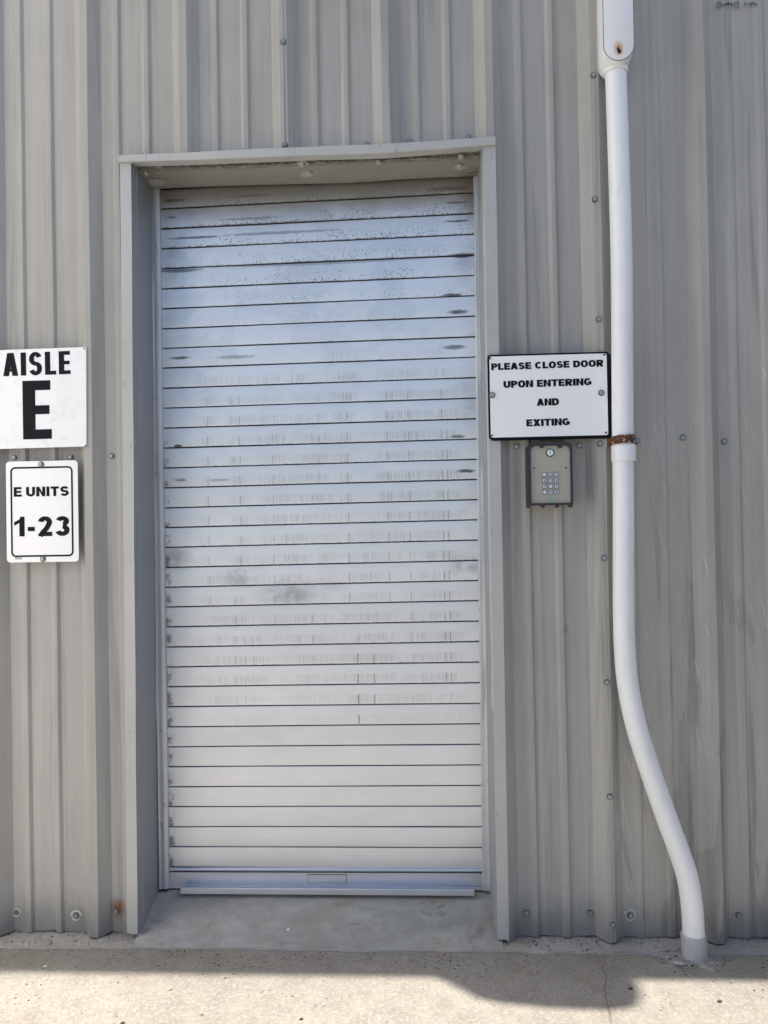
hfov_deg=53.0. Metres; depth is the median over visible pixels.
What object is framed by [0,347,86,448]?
aisle sign
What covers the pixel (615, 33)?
conduit pipe
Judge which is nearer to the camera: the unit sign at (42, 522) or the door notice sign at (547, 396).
the door notice sign at (547, 396)
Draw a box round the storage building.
[0,0,767,955]
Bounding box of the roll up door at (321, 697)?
[152,176,489,895]
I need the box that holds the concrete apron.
[0,948,767,1023]
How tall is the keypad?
0.190 m
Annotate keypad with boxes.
[525,441,572,507]
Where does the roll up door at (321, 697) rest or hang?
in the storage building
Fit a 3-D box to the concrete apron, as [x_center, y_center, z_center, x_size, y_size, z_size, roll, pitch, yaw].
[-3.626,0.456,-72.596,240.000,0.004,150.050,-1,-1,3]
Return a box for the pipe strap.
[597,434,639,447]
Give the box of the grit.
[0,949,767,997]
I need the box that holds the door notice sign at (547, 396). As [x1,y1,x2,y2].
[487,352,611,440]
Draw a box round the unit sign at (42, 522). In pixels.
[6,460,78,562]
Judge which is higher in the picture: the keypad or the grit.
the keypad
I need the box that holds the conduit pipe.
[596,0,726,971]
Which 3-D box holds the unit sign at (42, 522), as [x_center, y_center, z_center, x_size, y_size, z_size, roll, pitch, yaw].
[-1.027,-0.001,2.331,0.221,0.304,0.047,-1,-1,3]
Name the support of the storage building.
on the concrete apron

